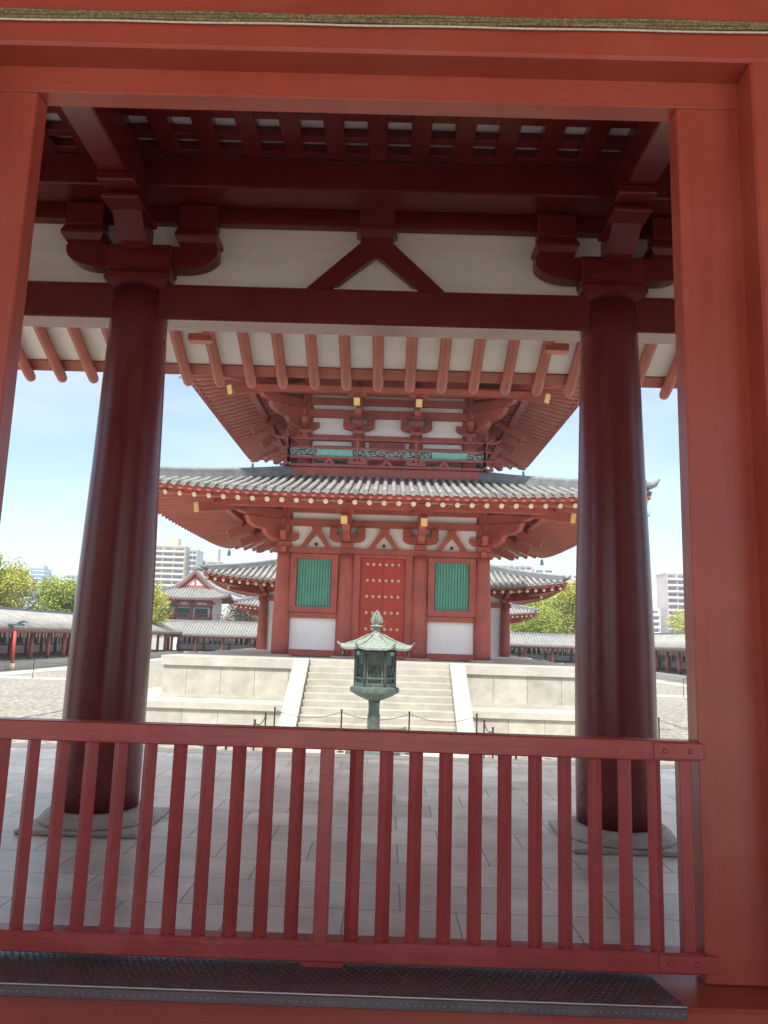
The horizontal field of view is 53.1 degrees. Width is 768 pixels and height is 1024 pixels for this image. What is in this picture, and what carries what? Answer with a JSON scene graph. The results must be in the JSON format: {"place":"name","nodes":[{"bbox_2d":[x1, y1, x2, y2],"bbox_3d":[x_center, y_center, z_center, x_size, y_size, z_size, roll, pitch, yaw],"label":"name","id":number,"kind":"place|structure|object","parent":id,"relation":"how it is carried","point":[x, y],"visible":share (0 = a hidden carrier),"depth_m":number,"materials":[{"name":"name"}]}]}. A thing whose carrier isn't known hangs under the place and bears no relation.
{"place":"outdoors","nodes":[
{"label":"outdoors","id":0,"kind":"place"},
{"bbox_2d":[26,555,51,608],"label":"office tower","id":1,"kind":"structure","parent":0,"point":[39,572],"depth_m":701.60,"materials":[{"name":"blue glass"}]},
{"bbox_2d":[66,574,77,583],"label":"apartment block","id":2,"kind":"structure","parent":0,"point":[72,576],"depth_m":500.27,"materials":[{"name":"white concrete"}]},
{"bbox_2d":[203,548,223,564],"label":"apartment block","id":3,"kind":"structure","parent":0,"point":[213,555],"depth_m":424.06,"materials":[{"name":"white concrete"}]},
{"bbox_2d":[0,747,679,945],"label":"pavement","id":4,"kind":"structure","parent":0,"point":[368,864],"depth_m":5.25,"materials":[{"name":"grey stone"}]},
{"bbox_2d":[0,370,682,633],"label":"sky","id":5,"kind":"structure","parent":0,"point":[53,427],"materials":[{"name":"blue"}]},
{"bbox_2d":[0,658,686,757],"bbox_3d":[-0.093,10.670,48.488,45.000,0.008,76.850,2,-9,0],"label":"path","id":6,"kind":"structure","parent":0,"point":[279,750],"depth_m":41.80,"materials":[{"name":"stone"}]},
{"bbox_2d":[336,709,343,752],"bbox_3d":[-1.019,5.175,18.206,0.180,0.988,0.180,2,-9,0],"label":"chain post","id":7,"kind":"object","parent":6,"relation":"on","point":[339,751],"visible":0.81,"depth_m":18.21,"materials":[{"name":"metal"}]},
{"bbox_2d":[276,710,340,717],"bbox_3d":[-1.802,4.804,18.270,1.604,0.185,0.030,2,-9,0],"label":"chain","id":8,"kind":"object","parent":7,"relation":"hanging from","point":[309,717],"visible":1,"depth_m":18.26,"materials":[{"name":"metal"}]},
{"bbox_2d":[337,610,414,755],"bbox_3d":[-0.211,3.916,17.599,1.820,3.330,1.582,2,-9,0],"label":"bronze lantern","id":9,"kind":"object","parent":6,"relation":"on","point":[375,662],"visible":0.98,"depth_m":17.34,"materials":[{"name":"green metal"}]},
{"bbox_2d":[405,711,410,754],"bbox_3d":[0.590,5.223,18.192,0.180,0.988,0.180,2,-9,0],"label":"chain post","id":10,"kind":"object","parent":6,"relation":"on","point":[408,728],"visible":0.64,"depth_m":18.21,"materials":[{"name":"metal"}]},
{"bbox_2d":[410,714,475,722],"bbox_3d":[1.401,4.903,18.242,1.614,0.180,0.030,2,-9,0],"label":"chain","id":11,"kind":"object","parent":10,"relation":"hanging from","point":[445,721],"visible":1,"depth_m":18.23,"materials":[{"name":"metal"}]},
{"bbox_2d":[146,649,673,754],"bbox_3d":[-0.137,6.301,28.152,19.600,2.040,19.600,2,-9,0],"label":"stone podium","id":12,"kind":"object","parent":6,"relation":"on","point":[511,695],"visible":0.58,"depth_m":21.48,"materials":[{"name":"stone"}]},
{"bbox_2d":[158,374,659,662],"bbox_3d":[0.125,-2.034,29.518,15.423,14.917,15.423,2,-9,0],"label":"pagoda","id":13,"kind":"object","parent":12,"relation":"on","point":[408,516],"visible":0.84,"depth_m":25.50,"materials":[{"name":"red paint"}]},
{"bbox_2d":[289,553,338,612],"bbox_3d":[-2.323,2.354,25.413,1.580,1.915,0.160,2,-9,0],"label":"window","id":14,"kind":"structure","parent":13,"relation":"in","point":[313,586],"depth_m":25.40,"materials":[{"name":"green paint"}]},
{"bbox_2d":[314,445,349,462],"bbox_3d":[-1.802,-2.000,26.626,1.240,0.600,0.090,2,-9,0],"label":"window","id":15,"kind":"structure","parent":13,"relation":"in","point":[315,460],"depth_m":26.57,"materials":[{"name":"paint"}]},
{"bbox_2d":[358,558,382,637],"bbox_3d":[-0.438,3.099,25.309,0.738,3.150,0.110,2,-9,0],"label":"door leaf","id":16,"kind":"structure","parent":13,"relation":"in","point":[371,579],"depth_m":25.36,"materials":[{"name":"wood"}]},
{"bbox_2d":[369,443,404,468],"bbox_3d":[0.096,-1.887,26.611,1.240,0.990,0.070,2,-9,0],"label":"door","id":17,"kind":"structure","parent":13,"relation":"in","point":[371,445],"depth_m":26.60,"materials":[{"name":"wood"}]},
{"bbox_2d":[381,559,405,655],"bbox_3d":[0.307,3.121,25.302,0.738,3.150,0.110,2,-9,0],"label":"door leaf","id":18,"kind":"structure","parent":13,"relation":"in","point":[393,597],"depth_m":25.32,"materials":[{"name":"wood"}]},
{"bbox_2d":[424,448,459,466],"bbox_3d":[1.997,-1.886,26.593,1.240,0.600,0.090,2,-9,0],"label":"window","id":19,"kind":"structure","parent":13,"relation":"in","point":[427,463],"depth_m":26.54,"materials":[{"name":"paint"}]},
{"bbox_2d":[427,558,475,617],"bbox_3d":[2.235,2.491,25.373,1.580,1.915,0.160,2,-9,0],"label":"window","id":20,"kind":"structure","parent":13,"relation":"in","point":[451,581],"depth_m":25.36,"materials":[{"name":"green paint"}]},
{"bbox_2d":[658,717,659,737],"bbox_3d":[6.669,5.487,18.634,0.180,0.988,0.180,2,-9,0],"label":"chain post","id":21,"kind":"object","parent":6,"relation":"on","point":[658,727],"visible":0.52,"depth_m":18.66,"materials":[{"name":"metal"}]},
{"bbox_3d":[-7.044,5.075,18.752,0.180,0.988,0.180,2,-9,0],"label":"chain post","id":22,"kind":"object","parent":6,"relation":"on","visible":0},
{"bbox_2d":[20,710,62,717],"bbox_3d":[-8.912,4.459,16.984,5.275,0.349,0.030,11,-13,-43],"label":"chain","id":23,"kind":"object","parent":22,"relation":"hanging from","point":[42,714],"visible":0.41,"depth_m":17.91,"materials":[{"name":"metal"}]},
{"bbox_2d":[0,636,687,764],"bbox_3d":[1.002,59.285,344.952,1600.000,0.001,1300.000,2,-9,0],"label":"ground","id":24,"kind":"structure","parent":0,"point":[21,698],"depth_m":31.02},
{"bbox_2d":[8,620,28,669],"bbox_3d":[-22.833,8.273,47.876,1.208,3.099,0.600,2,-9,0],"label":"red post","id":25,"kind":"object","parent":24,"relation":"on","point":[12,663],"visible":1,"depth_m":47.78,"materials":[{"name":"paint"}]},
{"bbox_2d":[0,553,40,608],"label":"broadleaf tree","id":26,"kind":"object","parent":24,"relation":"on","point":[14,582],"visible":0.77,"depth_m":73.27,"materials":[{"name":"green plant"}]},
{"bbox_2d":[27,574,76,611],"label":"broadleaf tree","id":27,"kind":"object","parent":24,"relation":"on","point":[58,596],"visible":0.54,"depth_m":75.64,"materials":[{"name":"green plant"}]},
{"bbox_2d":[0,606,182,670],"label":"cloister","id":28,"kind":"structure","parent":24,"relation":"on","point":[43,638],"depth_m":57.15,"materials":[{"name":"grey tile"}]},
{"bbox_2d":[0,633,5,642],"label":"window","id":29,"kind":"structure","parent":28,"relation":"in","point":[2,639],"depth_m":57.38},
{"bbox_2d":[16,633,22,642],"bbox_3d":[-28.405,9.746,59.765,0.027,0.890,1.460,2,-9,0],"label":"window","id":30,"kind":"structure","parent":28,"relation":"in","point":[19,639],"depth_m":59.91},
{"bbox_2d":[34,633,38,642],"bbox_3d":[-28.395,10.182,62.429,0.027,0.890,1.460,2,-9,0],"label":"window","id":31,"kind":"structure","parent":28,"relation":"in","point":[35,638],"depth_m":62.73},
{"bbox_2d":[152,579,172,627],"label":"broadleaf tree","id":32,"kind":"object","parent":24,"relation":"on","point":[160,600],"visible":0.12,"depth_m":83.17,"materials":[{"name":"green plant"}]},
{"bbox_2d":[153,600,173,649],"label":"broadleaf tree","id":33,"kind":"object","parent":24,"relation":"on","point":[169,608],"visible":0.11,"depth_m":97.98,"materials":[{"name":"green plant"}]},
{"bbox_2d":[153,538,191,635],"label":"apartment block","id":34,"kind":"structure","parent":24,"relation":"on","point":[171,567],"depth_m":401.02,"materials":[{"name":"white concrete"}]},
{"bbox_2d":[187,549,203,574],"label":"apartment block","id":35,"kind":"structure","parent":24,"relation":"on","point":[195,557],"depth_m":407.69,"materials":[{"name":"white concrete"}]},
{"bbox_2d":[154,566,245,649],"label":"gabled tower","id":36,"kind":"structure","parent":24,"relation":"on","point":[195,594],"depth_m":95.29,"materials":[{"name":"white paint"}]},
{"bbox_2d":[177,608,189,616],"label":"window","id":37,"kind":"structure","parent":36,"relation":"in","point":[179,610],"depth_m":95.28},
{"bbox_2d":[194,608,207,616],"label":"window","id":38,"kind":"structure","parent":36,"relation":"in","point":[198,611],"depth_m":95.24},
{"bbox_2d":[161,619,257,653],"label":"cloister","id":39,"kind":"structure","parent":24,"relation":"on","point":[202,635],"depth_m":90.34,"materials":[{"name":"grey tile"}]},
{"bbox_2d":[183,637,198,642],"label":"window","id":40,"kind":"structure","parent":39,"relation":"in","point":[185,638],"depth_m":92.92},
{"bbox_2d":[209,638,224,643],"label":"window","id":41,"kind":"structure","parent":39,"relation":"in","point":[219,642],"depth_m":92.87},
{"bbox_2d":[234,639,247,643],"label":"window","id":42,"kind":"structure","parent":39,"relation":"in","point":[236,640],"depth_m":92.87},
{"bbox_2d":[221,591,257,621],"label":"broadleaf tree","id":43,"kind":"object","parent":24,"relation":"on","point":[249,618],"visible":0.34,"depth_m":104.81,"materials":[{"name":"green plant"}]},
{"bbox_2d":[11,743,674,768],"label":"kerb","id":44,"kind":"structure","parent":24,"relation":"on","point":[396,757],"depth_m":9.78,"materials":[{"name":"stone"}]},
{"bbox_2d":[199,559,571,656],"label":"hall","id":45,"kind":"structure","parent":24,"relation":"on","point":[507,585],"depth_m":41.12,"materials":[{"name":"tile"}]},
{"bbox_2d":[233,596,538,658],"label":"lecture hall","id":46,"kind":"structure","parent":24,"relation":"on","point":[518,613],"depth_m":69.58,"materials":[{"name":"tile"}]},
{"bbox_2d":[510,632,574,663],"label":"cloister","id":47,"kind":"structure","parent":24,"relation":"on","point":[555,647],"depth_m":90.20,"materials":[{"name":"grey tile"}]},
{"bbox_2d":[527,648,539,653],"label":"window","id":48,"kind":"structure","parent":47,"relation":"in","point":[528,649],"depth_m":92.58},
{"bbox_2d":[550,649,565,653],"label":"window","id":49,"kind":"structure","parent":47,"relation":"in","point":[555,652],"depth_m":92.53,"materials":[{"name":"wood"}]},
{"bbox_2d":[510,598,574,633],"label":"broadleaf tree","id":50,"kind":"object","parent":24,"relation":"on","point":[546,619],"visible":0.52,"depth_m":98.76,"materials":[{"name":"green plant"}]},
{"bbox_2d":[546,577,575,633],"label":"broadleaf tree","id":51,"kind":"object","parent":24,"relation":"on","point":[566,598],"visible":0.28,"depth_m":101.03,"materials":[{"name":"green plant"}]},
{"bbox_2d":[653,608,660,632],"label":"apartment block","id":52,"kind":"structure","parent":24,"relation":"on","point":[656,616],"depth_m":365.39,"materials":[{"name":"white concrete"}]},
{"bbox_2d":[656,572,683,632],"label":"apartment block","id":53,"kind":"structure","parent":24,"relation":"on","point":[670,591],"depth_m":368.43,"materials":[{"name":"white concrete"}]},
{"bbox_2d":[654,632,686,682],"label":"cloister","id":54,"kind":"structure","parent":24,"relation":"on","point":[670,655],"depth_m":66.56,"materials":[{"name":"grey tile"}]},
{"bbox_2d":[665,608,684,632],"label":"broadleaf tree","id":55,"kind":"object","parent":24,"relation":"on","point":[677,624],"visible":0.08,"depth_m":98.36,"materials":[{"name":"green plant"}]},
{"bbox_2d":[0,0,767,1023],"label":"temple gate","id":56,"kind":"structure","parent":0,"point":[538,210],"depth_m":5.99,"materials":[{"name":"red paint"}]},
{"bbox_2d":[0,951,687,1019],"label":"tread plate","id":57,"kind":"object","parent":56,"relation":"on","point":[350,985],"visible":0.94,"depth_m":2.62,"materials":[{"name":"metal"}]},
{"bbox_2d":[0,717,719,975],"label":"wooden fence","id":58,"kind":"object","parent":56,"relation":"attached to","point":[320,946],"visible":1,"depth_m":2.84,"materials":[{"name":"red paint"}]},
{"bbox_2d":[0,7,767,33],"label":"bird net","id":59,"kind":"object","parent":56,"relation":"attached to","point":[449,21],"visible":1,"depth_m":3.23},
{"bbox_2d":[491,564,531,628],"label":"apartment block","id":60,"kind":"structure","parent":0,"point":[524,567],"depth_m":400.30,"materials":[{"name":"white concrete"}]},
{"bbox_2d":[532,568,553,628],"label":"apartment block","id":61,"kind":"structure","parent":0,"point":[546,570],"depth_m":395.98,"materials":[{"name":"white concrete"}]},
{"bbox_2d":[566,574,575,587],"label":"apartment block","id":62,"kind":"structure","parent":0,"point":[573,576],"depth_m":399.51,"materials":[{"name":"white concrete"}]}
]}

